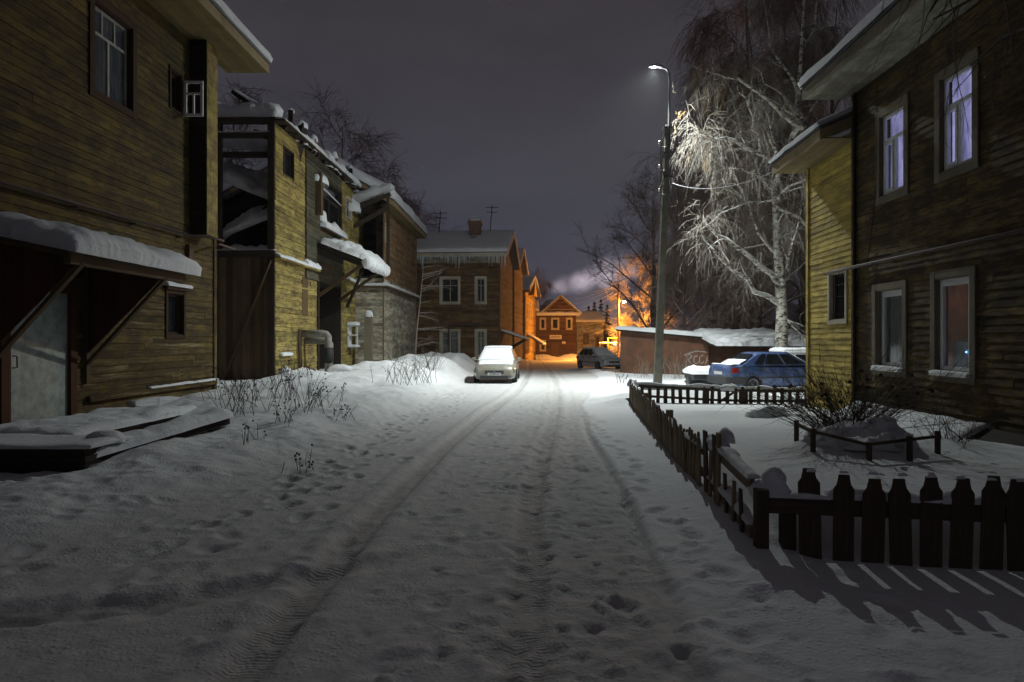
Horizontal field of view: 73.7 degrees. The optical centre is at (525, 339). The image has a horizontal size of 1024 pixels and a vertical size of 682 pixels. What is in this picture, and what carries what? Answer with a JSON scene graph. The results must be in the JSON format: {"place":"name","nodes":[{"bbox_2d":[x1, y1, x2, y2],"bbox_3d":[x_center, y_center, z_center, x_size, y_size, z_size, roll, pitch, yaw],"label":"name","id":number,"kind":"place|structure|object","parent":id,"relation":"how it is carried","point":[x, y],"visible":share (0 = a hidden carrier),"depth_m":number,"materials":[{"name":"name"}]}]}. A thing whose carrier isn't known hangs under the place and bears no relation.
{"place":"outdoors","nodes":[
{"label":"outdoors","id":0,"kind":"place"},
{"bbox_2d":[0,354,695,681],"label":"road","id":1,"kind":"structure","parent":0,"point":[472,531],"depth_m":5.02,"materials":[{"name":"snow"}]},
{"bbox_2d":[472,345,520,382],"bbox_3d":[-1.191,1.057,29.299,2.069,1.614,4.402,0,0,1],"label":"parked car","id":2,"kind":"object","parent":1,"relation":"on","point":[498,362],"visible":0.98,"depth_m":27.74,"materials":[{"name":"beige paint"}]},
{"bbox_2d":[0,341,1023,681],"bbox_3d":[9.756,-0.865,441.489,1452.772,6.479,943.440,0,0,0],"label":"ground","id":3,"kind":"structure","parent":0,"point":[740,607],"depth_m":6.72,"materials":[{"name":"snow"}]},
{"bbox_2d":[0,430,132,473],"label":"step box","id":4,"kind":"object","parent":3,"relation":"on","point":[24,453],"visible":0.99,"depth_m":8.72,"materials":[{"name":"wood"}]},
{"bbox_2d":[0,404,196,434],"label":"porch deck","id":5,"kind":"structure","parent":3,"relation":"on","point":[122,419],"depth_m":10.89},
{"bbox_2d":[0,0,272,423],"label":"wooden house","id":6,"kind":"structure","parent":3,"relation":"on","point":[109,238],"depth_m":12.64,"materials":[{"name":"brown wood"}]},
{"bbox_2d":[11,292,67,421],"bbox_3d":[-7.987,0.375,11.231,0.126,2.350,1.390,0,0,0],"label":"door","id":7,"kind":"structure","parent":6,"relation":"in","point":[39,358],"depth_m":11.31,"materials":[{"name":"metal"}]},
{"bbox_2d":[89,0,136,120],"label":"window","id":8,"kind":"structure","parent":6,"relation":"in","point":[104,35],"depth_m":13.46,"materials":[{"name":"clear glass"}]},
{"bbox_2d":[164,281,192,338],"bbox_3d":[-7.996,-0.669,15.579,0.367,1.279,1.165,0,0,0],"label":"window","id":9,"kind":"structure","parent":6,"relation":"in","point":[175,293],"depth_m":15.71,"materials":[{"name":"black glass"}]},
{"bbox_2d":[169,65,203,115],"bbox_3d":[-7.840,-5.675,15.589,0.680,0.970,0.617,0,0,0],"label":"window","id":10,"kind":"structure","parent":6,"relation":"in","point":[175,77],"depth_m":15.80,"materials":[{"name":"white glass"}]},
{"bbox_2d":[126,396,180,406],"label":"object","id":11,"kind":"structure","parent":3,"relation":"on","point":[149,401],"depth_m":13.60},
{"bbox_2d":[91,407,232,457],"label":"fallen beam","id":12,"kind":"structure","parent":3,"relation":"on","point":[184,426],"depth_m":10.37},
{"bbox_2d":[181,358,271,401],"bbox_3d":[-6.258,0.858,14.522,1.686,0.942,1.763,0,0,0],"label":"dry weed","id":13,"kind":"object","parent":3,"relation":"on","point":[223,385],"visible":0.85,"depth_m":14.43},
{"bbox_2d":[199,366,284,415],"bbox_3d":[-5.329,0.889,13.149,1.272,1.041,1.317,0,0,39],"label":"dry weed","id":14,"kind":"object","parent":3,"relation":"on","point":[243,405],"visible":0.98,"depth_m":12.83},
{"bbox_2d":[218,75,284,204],"bbox_3d":[-17.138,-6.050,39.981,13.667,17.032,13.901,0,0,0],"label":"bare tree","id":15,"kind":"object","parent":3,"relation":"on","point":[225,128],"visible":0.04,"depth_m":37.42,"materials":[{"name":"brown plant"}]},
{"bbox_2d":[241,419,266,445],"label":"dry weed","id":16,"kind":"object","parent":3,"relation":"on","point":[247,426],"visible":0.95,"depth_m":10.24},
{"bbox_2d":[248,346,310,403],"bbox_3d":[-5.237,0.782,15.329,1.446,1.267,2.661,0,0,-42],"label":"dry weed","id":17,"kind":"object","parent":3,"relation":"on","point":[285,390],"visible":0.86,"depth_m":15.66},
{"bbox_2d":[244,359,327,412],"bbox_3d":[-4.612,0.868,13.709,1.881,1.181,1.849,0,0,0],"label":"dry weed","id":18,"kind":"object","parent":3,"relation":"on","point":[309,401],"visible":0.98,"depth_m":13.61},
{"bbox_2d":[273,395,299,423],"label":"dry weed","id":19,"kind":"object","parent":3,"relation":"on","point":[277,415],"visible":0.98,"depth_m":12.02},
{"bbox_2d":[275,357,314,378],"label":"dry weed","id":20,"kind":"object","parent":3,"relation":"on","point":[294,369],"visible":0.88,"depth_m":19.67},
{"bbox_2d":[281,444,314,473],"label":"dry weed","id":21,"kind":"object","parent":3,"relation":"on","point":[300,463],"visible":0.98,"depth_m":8.99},
{"bbox_2d":[217,88,390,379],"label":"ruined house","id":22,"kind":"structure","parent":3,"relation":"on","point":[278,286],"depth_m":25.09,"materials":[{"name":"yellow wood"}]},
{"bbox_2d":[281,145,293,180],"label":"window","id":23,"kind":"structure","parent":22,"relation":"in","point":[288,156],"depth_m":25.25,"materials":[{"name":"black glass"}]},
{"bbox_2d":[301,277,307,315],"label":"boarded window","id":24,"kind":"structure","parent":22,"relation":"in","point":[304,280],"depth_m":26.77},
{"bbox_2d":[298,329,333,371],"bbox_3d":[-8.063,0.675,26.422,1.173,2.150,1.043,0,0,0],"label":"heating pipe","id":25,"kind":"object","parent":22,"relation":"attached to","point":[318,337],"visible":0.88,"depth_m":26.23,"materials":[{"name":"grey metal"}]},
{"bbox_2d":[310,281,340,370],"bbox_3d":[-9.760,-0.360,30.158,2.280,4.220,3.510,0,0,0],"label":"doorway","id":26,"kind":"structure","parent":22,"relation":"in","point":[328,316],"depth_m":31.79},
{"bbox_2d":[314,173,347,238],"bbox_3d":[-8.594,-5.843,29.975,0.626,2.245,4.198,0,0,0],"label":"window","id":27,"kind":"structure","parent":22,"relation":"in","point":[331,219],"depth_m":30.39,"materials":[{"name":"black glass"}]},
{"bbox_2d":[345,196,351,220],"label":"window","id":28,"kind":"structure","parent":22,"relation":"in","point":[348,214],"depth_m":33.75,"materials":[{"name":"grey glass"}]},
{"bbox_2d":[347,322,359,347],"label":"small window","id":29,"kind":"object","parent":22,"relation":"attached to","point":[350,325],"visible":1,"depth_m":33.20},
{"bbox_2d":[297,376,345,406],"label":"dry weed","id":30,"kind":"object","parent":3,"relation":"on","point":[320,394],"visible":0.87,"depth_m":14.64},
{"bbox_2d":[223,145,427,363],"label":"wooden house","id":31,"kind":"structure","parent":3,"relation":"on","point":[391,221],"depth_m":35.76,"materials":[{"name":"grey wood"}]},
{"bbox_2d":[324,404,357,420],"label":"dry weed","id":32,"kind":"object","parent":3,"relation":"on","point":[347,406],"visible":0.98,"depth_m":13.24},
{"bbox_2d":[326,364,368,371],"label":"rubble block","id":33,"kind":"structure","parent":3,"relation":"on","point":[339,367],"depth_m":25.95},
{"bbox_2d":[251,75,464,230],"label":"bare tree","id":34,"kind":"object","parent":3,"relation":"on","point":[365,146],"visible":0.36,"depth_m":50.45,"materials":[{"name":"brown plant"}]},
{"bbox_2d":[364,310,372,360],"bbox_3d":[-7.807,0.137,33.944,0.457,3.226,0.396,0,0,0],"label":"gate post","id":35,"kind":"object","parent":3,"relation":"on","point":[368,335],"visible":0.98,"depth_m":33.80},
{"bbox_2d":[370,347,419,384],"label":"dry weed","id":36,"kind":"object","parent":3,"relation":"on","point":[389,373],"visible":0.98,"depth_m":21.24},
{"bbox_2d":[367,158,425,215],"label":"bare tree","id":37,"kind":"object","parent":3,"relation":"on","point":[405,194],"visible":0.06,"depth_m":56.92,"materials":[{"name":"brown plant"}]},
{"bbox_2d":[383,345,436,383],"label":"dry weed","id":38,"kind":"object","parent":3,"relation":"on","point":[414,374],"visible":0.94,"depth_m":23.29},
{"bbox_2d":[402,190,460,230],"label":"bare tree","id":39,"kind":"object","parent":3,"relation":"on","point":[416,208],"visible":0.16,"depth_m":60.13,"materials":[{"name":"brown plant"}]},
{"bbox_2d":[414,335,449,370],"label":"dry weed","id":40,"kind":"object","parent":3,"relation":"on","point":[437,362],"visible":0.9,"depth_m":27.55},
{"bbox_2d":[415,265,453,354],"bbox_3d":[-4.818,-1.391,36.595,2.096,5.394,2.240,0,0,18],"label":"sapling","id":41,"kind":"object","parent":3,"relation":"on","point":[432,286],"visible":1,"depth_m":36.35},
{"bbox_2d":[411,206,529,361],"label":"wooden house","id":42,"kind":"structure","parent":3,"relation":"on","point":[471,307],"depth_m":46.28,"materials":[{"name":"brown wood"}]},
{"bbox_2d":[439,276,459,304],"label":"window","id":43,"kind":"structure","parent":42,"relation":"in","point":[452,295],"depth_m":46.35,"materials":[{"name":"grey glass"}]},
{"bbox_2d":[439,329,459,353],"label":"window","id":44,"kind":"structure","parent":42,"relation":"in","point":[455,333],"depth_m":46.47,"materials":[{"name":"clear glass"}]},
{"bbox_2d":[475,276,486,303],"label":"window","id":45,"kind":"structure","parent":42,"relation":"in","point":[480,281],"depth_m":46.09,"materials":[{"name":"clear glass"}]},
{"bbox_2d":[475,329,486,357],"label":"window","id":46,"kind":"structure","parent":42,"relation":"in","point":[480,334],"depth_m":46.20,"materials":[{"name":"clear glass"}]},
{"bbox_2d":[512,248,528,358],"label":"wooden house","id":47,"kind":"structure","parent":3,"relation":"on","point":[517,298],"depth_m":60.28,"materials":[{"name":"brown wood"}]},
{"bbox_2d":[522,276,545,359],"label":"wooden house","id":48,"kind":"structure","parent":3,"relation":"on","point":[531,290],"depth_m":69.75,"materials":[{"name":"brown wood"}]},
{"bbox_2d":[536,300,538,354],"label":"wooden house","id":49,"kind":"structure","parent":3,"relation":"on","point":[537,306],"depth_m":87.45,"materials":[{"name":"brown wood"}]},
{"bbox_2d":[529,264,563,317],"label":"bare tree","id":50,"kind":"object","parent":3,"relation":"on","point":[542,292],"visible":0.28,"depth_m":91.40,"materials":[{"name":"brown plant"}]},
{"bbox_2d":[537,295,581,356],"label":"wooden house","id":51,"kind":"structure","parent":3,"relation":"on","point":[556,335],"depth_m":89.99,"materials":[{"name":"brown wood"}]},
{"bbox_2d":[540,318,545,329],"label":"window","id":52,"kind":"structure","parent":51,"relation":"in","point":[542,320],"depth_m":90.04,"materials":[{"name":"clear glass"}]},
{"bbox_2d":[540,340,545,350],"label":"window","id":53,"kind":"structure","parent":51,"relation":"in","point":[542,347],"depth_m":89.97,"materials":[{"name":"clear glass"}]},
{"bbox_2d":[551,318,558,329],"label":"window","id":54,"kind":"structure","parent":51,"relation":"in","point":[554,321],"depth_m":89.99,"materials":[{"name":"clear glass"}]},
{"bbox_2d":[551,342,558,356],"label":"door","id":55,"kind":"structure","parent":51,"relation":"in","point":[554,345],"depth_m":90.04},
{"bbox_2d":[566,318,572,329],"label":"window","id":56,"kind":"structure","parent":51,"relation":"in","point":[569,321],"depth_m":89.97,"materials":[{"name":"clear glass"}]},
{"bbox_2d":[576,311,604,354],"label":"building","id":57,"kind":"structure","parent":3,"relation":"on","point":[589,324],"depth_m":91.99,"materials":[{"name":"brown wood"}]},
{"bbox_2d":[583,333,588,343],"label":"window","id":58,"kind":"structure","parent":57,"relation":"in","point":[585,335],"depth_m":92.10,"materials":[{"name":"clear glass"}]},
{"bbox_2d":[596,334,599,346],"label":"window","id":59,"kind":"structure","parent":57,"relation":"in","point":[597,335],"depth_m":92.08,"materials":[{"name":"clear glass"}]},
{"bbox_2d":[576,347,619,368],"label":"parked car","id":60,"kind":"object","parent":3,"relation":"on","point":[598,357],"visible":0.95,"depth_m":47.74,"materials":[{"name":"silver metal"}]},
{"bbox_2d":[598,299,606,347],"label":"spruce tree","id":61,"kind":"object","parent":3,"relation":"on","point":[601,308],"visible":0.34,"depth_m":133.53,"materials":[{"name":"green plant"}]},
{"bbox_2d":[599,337,616,349],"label":"gas pipe frame","id":62,"kind":"object","parent":3,"relation":"on","point":[607,343],"visible":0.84,"depth_m":74.92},
{"bbox_2d":[603,305,614,349],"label":"spruce tree","id":63,"kind":"object","parent":3,"relation":"on","point":[607,321],"visible":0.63,"depth_m":136.47,"materials":[{"name":"green plant"}]},
{"bbox_2d":[614,284,624,356],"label":"street lamp","id":64,"kind":"object","parent":3,"relation":"on","point":[618,324],"visible":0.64,"depth_m":73.92,"materials":[{"name":"metal"}]},
{"bbox_2d":[612,363,629,382],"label":"dry weed","id":65,"kind":"object","parent":3,"relation":"on","point":[622,376],"visible":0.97,"depth_m":26.83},
{"bbox_2d":[608,315,634,352],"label":"frosted tree","id":66,"kind":"object","parent":3,"relation":"on","point":[621,324],"visible":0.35,"depth_m":78.89,"materials":[{"name":"orange plant"}]},
{"bbox_2d":[573,165,712,327],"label":"bare tree","id":67,"kind":"object","parent":3,"relation":"on","point":[641,217],"visible":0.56,"depth_m":50.12,"materials":[{"name":"brown plant"}]},
{"bbox_2d":[633,355,653,377],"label":"dry weed","id":68,"kind":"object","parent":3,"relation":"on","point":[641,371],"visible":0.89,"depth_m":33.83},
{"bbox_2d":[595,253,697,333],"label":"frosted tree","id":69,"kind":"object","parent":3,"relation":"on","point":[640,269],"visible":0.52,"depth_m":79.27,"materials":[{"name":"orange plant"}]},
{"bbox_2d":[619,263,679,329],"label":"frosted tree","id":70,"kind":"object","parent":3,"relation":"on","point":[648,306],"visible":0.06,"depth_m":82.18,"materials":[{"name":"orange plant"}]},
{"bbox_2d":[615,326,711,374],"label":"garage","id":71,"kind":"structure","parent":3,"relation":"on","point":[639,342],"depth_m":35.33,"materials":[{"name":"metal"}]},
{"bbox_2d":[649,63,678,382],"bbox_3d":[5.228,-4.323,25.895,1.112,12.345,0.349,0,0,0],"label":"street lamp","id":72,"kind":"object","parent":3,"relation":"on","point":[660,307],"visible":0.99,"depth_m":25.77,"materials":[{"name":"metal"}]},
{"bbox_2d":[673,172,771,188],"bbox_3d":[5.979,-5.143,21.601,0.017,1.601,8.456,0,0,-6],"label":"overhead cable","id":73,"kind":"object","parent":72,"relation":"attached to","point":[726,186],"visible":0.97,"depth_m":20.96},
{"bbox_2d":[629,379,703,486],"bbox_3d":[2.395,1.484,12.799,0.230,0.932,10.549,0,0,4],"label":"picket fence","id":74,"kind":"object","parent":3,"relation":"on","point":[682,446],"visible":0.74,"depth_m":9.74,"materials":[{"name":"brown wood"}]},
{"bbox_2d":[615,221,737,345],"bbox_3d":[9.109,-2.219,39.272,7.469,9.373,6.465,0,0,44],"label":"bare tree","id":75,"kind":"object","parent":3,"relation":"on","point":[669,287],"visible":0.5,"depth_m":39.10,"materials":[{"name":"brown plant"}]},
{"bbox_2d":[663,349,699,378],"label":"dry weed","id":76,"kind":"object","parent":3,"relation":"on","point":[675,365],"visible":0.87,"depth_m":33.32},
{"bbox_2d":[682,365,709,383],"bbox_3d":[7.376,1.492,28.289,1.488,0.916,1.812,0,0,0],"label":"snow covered trailer","id":77,"kind":"object","parent":3,"relation":"on","point":[693,372],"visible":0.6,"depth_m":27.66,"materials":[{"name":"snow"}]},
{"bbox_2d":[655,182,772,328],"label":"weeping birch","id":78,"kind":"object","parent":3,"relation":"on","point":[695,271],"visible":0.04,"depth_m":52.96,"materials":[{"name":"brown plant"}]},
{"bbox_2d":[653,217,775,330],"bbox_3d":[11.385,-2.369,40.019,8.087,9.650,8.307,0,0,28],"label":"bare tree","id":79,"kind":"object","parent":3,"relation":"on","point":[691,283],"visible":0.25,"depth_m":39.56,"materials":[{"name":"brown plant"}]},
{"bbox_2d":[626,379,805,403],"bbox_3d":[5.096,1.451,17.844,4.874,0.823,0.371,0,0,5],"label":"picket fence","id":80,"kind":"object","parent":3,"relation":"on","point":[658,387],"visible":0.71,"depth_m":17.76,"materials":[{"name":"brown wood"}]},
{"bbox_2d":[634,13,802,323],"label":"weeping birch","id":81,"kind":"object","parent":3,"relation":"on","point":[698,97],"visible":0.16,"depth_m":47.83,"materials":[{"name":"grey plant"}]},
{"bbox_2d":[636,62,805,330],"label":"weeping birch","id":82,"kind":"object","parent":3,"relation":"on","point":[699,178],"visible":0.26,"depth_m":40.26,"materials":[{"name":"grey plant"}]},
{"bbox_2d":[703,427,759,536],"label":"garden gate","id":83,"kind":"structure","parent":3,"relation":"on","point":[722,451],"depth_m":6.36,"materials":[{"name":"brown wood"}]},
{"bbox_2d":[623,0,841,323],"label":"weeping birch","id":84,"kind":"object","parent":3,"relation":"on","point":[702,27],"visible":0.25,"depth_m":48.37,"materials":[{"name":"grey plant"}]},
{"bbox_2d":[621,26,850,327],"bbox_3d":[13.334,-7.349,37.494,16.243,19.616,11.180,0,0,0],"label":"weeping birch","id":85,"kind":"object","parent":3,"relation":"on","point":[723,121],"visible":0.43,"depth_m":36.98,"materials":[{"name":"grey plant"}]},
{"bbox_2d":[678,323,796,331],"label":"shed","id":86,"kind":"structure","parent":3,"relation":"on","point":[688,327],"depth_m":44.87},
{"bbox_2d":[694,327,805,365],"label":"shed","id":87,"kind":"structure","parent":3,"relation":"on","point":[726,343],"depth_m":32.50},
{"bbox_2d":[698,229,805,332],"bbox_3d":[13.391,-1.796,38.053,6.472,8.510,8.324,0,0,42],"label":"bare tree","id":88,"kind":"object","parent":3,"relation":"on","point":[735,299],"visible":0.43,"depth_m":37.21,"materials":[{"name":"brown plant"}]},
{"bbox_2d":[707,351,805,386],"bbox_3d":[8.975,1.171,24.892,4.472,1.489,2.032,0,0,-14],"label":"parked car","id":89,"kind":"object","parent":3,"relation":"on","point":[719,372],"visible":0.69,"depth_m":24.05,"materials":[{"name":"blue paint"}]},
{"bbox_2d":[667,0,849,298],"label":"weeping birch","id":90,"kind":"object","parent":3,"relation":"on","point":[737,4],"visible":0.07,"depth_m":53.76,"materials":[{"name":"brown plant"}]},
{"bbox_2d":[716,231,802,329],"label":"bare tree","id":91,"kind":"object","parent":3,"relation":"on","point":[767,292],"visible":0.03,"depth_m":43.57,"materials":[{"name":"brown plant"}]},
{"bbox_2d":[666,0,854,349],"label":"birch tree","id":92,"kind":"object","parent":3,"relation":"on","point":[779,280],"visible":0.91,"depth_m":29.42,"materials":[{"name":"white plant"}]},
{"bbox_2d":[651,0,875,334],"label":"weeping birch","id":93,"kind":"object","parent":3,"relation":"on","point":[784,12],"visible":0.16,"depth_m":39.93,"materials":[{"name":"grey plant"}]},
{"bbox_2d":[742,406,792,417],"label":"snow tuft","id":94,"kind":"object","parent":3,"relation":"on","point":[753,413],"visible":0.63,"depth_m":13.71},
{"bbox_2d":[769,347,805,361],"bbox_3d":[11.830,1.194,28.609,4.032,1.801,2.097,0,0,-8],"label":"parked car","id":95,"kind":"object","parent":3,"relation":"on","point":[798,352],"visible":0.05,"depth_m":27.90,"materials":[{"name":"grey paint"}]},
{"bbox_2d":[735,0,844,294],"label":"weeping birch","id":96,"kind":"object","parent":3,"relation":"on","point":[759,41],"visible":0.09,"depth_m":44.85,"materials":[{"name":"brown plant"}]},
{"bbox_2d":[770,368,828,408],"bbox_3d":[6.790,1.125,16.311,1.896,1.261,1.511,0,0,16],"label":"bare shrub","id":97,"kind":"object","parent":3,"relation":"on","point":[798,393],"visible":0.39,"depth_m":16.33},
{"bbox_2d":[724,8,884,294],"bbox_3d":[16.010,-7.646,35.459,12.750,20.202,11.150,0,0,0],"label":"weeping birch","id":98,"kind":"object","parent":3,"relation":"on","point":[813,59],"visible":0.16,"depth_m":35.63,"materials":[{"name":"brown plant"}]},
{"bbox_2d":[714,326,1020,437],"bbox_3d":[4.372,0.649,9.559,3.703,1.886,3.620,0,0,0],"label":"bare shrub","id":99,"kind":"object","parent":3,"relation":"on","point":[823,416],"visible":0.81,"depth_m":9.13,"materials":[{"name":"plant"}]},
{"bbox_2d":[794,416,941,461],"bbox_3d":[4.355,1.285,8.800,1.560,0.608,1.650,0,0,0],"label":"low fence","id":100,"kind":"object","parent":3,"relation":"on","point":[897,438],"visible":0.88,"depth_m":8.47,"materials":[{"name":"brown wood"}]},
{"bbox_2d":[808,350,954,419],"bbox_3d":[5.931,0.859,11.568,2.249,1.591,2.033,0,0,26],"label":"bare shrub","id":101,"kind":"object","parent":3,"relation":"on","point":[877,399],"visible":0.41,"depth_m":11.54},
{"bbox_2d":[747,467,1023,571],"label":"picket fence","id":102,"kind":"object","parent":3,"relation":"on","point":[992,509],"visible":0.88,"depth_m":5.25,"materials":[{"name":"brown wood"}]},
{"bbox_2d":[768,81,1021,415],"bbox_3d":[10.113,-2.091,16.031,7.817,8.300,3.453,0,0,0],"label":"house annex","id":103,"kind":"object","parent":3,"relation":"on","point":[824,145],"visible":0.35,"depth_m":15.85,"materials":[{"name":"yellow paint"}]},
{"bbox_2d":[827,266,848,323],"bbox_3d":[7.154,-0.985,15.464,0.225,1.250,1.005,0,0,2],"label":"window","id":104,"kind":"structure","parent":103,"relation":"in","point":[837,283],"depth_m":15.62,"materials":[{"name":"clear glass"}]},
{"bbox_2d":[798,0,1023,446],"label":"wooden house","id":105,"kind":"structure","parent":3,"relation":"on","point":[959,246],"depth_m":11.50,"materials":[{"name":"brown wood"}]},
{"bbox_2d":[875,92,908,205],"bbox_3d":[7.105,-3.585,13.006,0.299,1.850,1.143,0,0,0],"label":"window","id":106,"kind":"structure","parent":105,"relation":"in","point":[898,141],"depth_m":13.15,"materials":[{"name":"clear glass"}]},
{"bbox_2d":[870,280,920,377],"bbox_3d":[7.074,-0.200,13.109,0.461,1.800,1.223,0,0,0],"label":"window","id":107,"kind":"structure","parent":105,"relation":"in","point":[896,291],"depth_m":13.42,"materials":[{"name":"clear glass"}]},
{"bbox_2d":[928,265,988,384],"bbox_3d":[7.051,-0.230,11.163,0.427,1.860,1.176,0,0,0],"label":"window","id":108,"kind":"structure","parent":105,"relation":"in","point":[961,282],"depth_m":11.40,"materials":[{"name":"brown glass"}]},
{"bbox_2d":[934,47,984,183],"bbox_3d":[7.105,-3.585,11.067,0.299,1.850,1.119,0,0,0],"label":"window","id":109,"kind":"structure","parent":105,"relation":"in","point":[964,158],"depth_m":11.15,"materials":[{"name":"purple glass"}]},
{"bbox_2d":[800,0,1023,191],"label":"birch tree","id":110,"kind":"object","parent":3,"relation":"on","point":[1005,36],"visible":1,"depth_m":7.88,"materials":[{"name":"grey plant"}]},
{"bbox_2d":[907,375,1011,442],"bbox_3d":[5.983,0.989,9.490,1.243,1.093,1.322,0,0,40],"label":"bare shrub","id":111,"kind":"object","parent":3,"relation":"on","point":[960,438],"visible":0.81,"depth_m":9.48,"materials":[{"name":"plant"}]},
{"bbox_2d":[146,0,975,328],"label":"sky","id":112,"kind":"structure","parent":0,"point":[535,111],"materials":[{"name":"grey"}]},
{"bbox_2d":[609,328,682,340],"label":"hills","id":113,"kind":"structure","parent":0,"point":[616,333],"depth_m":305.83,"materials":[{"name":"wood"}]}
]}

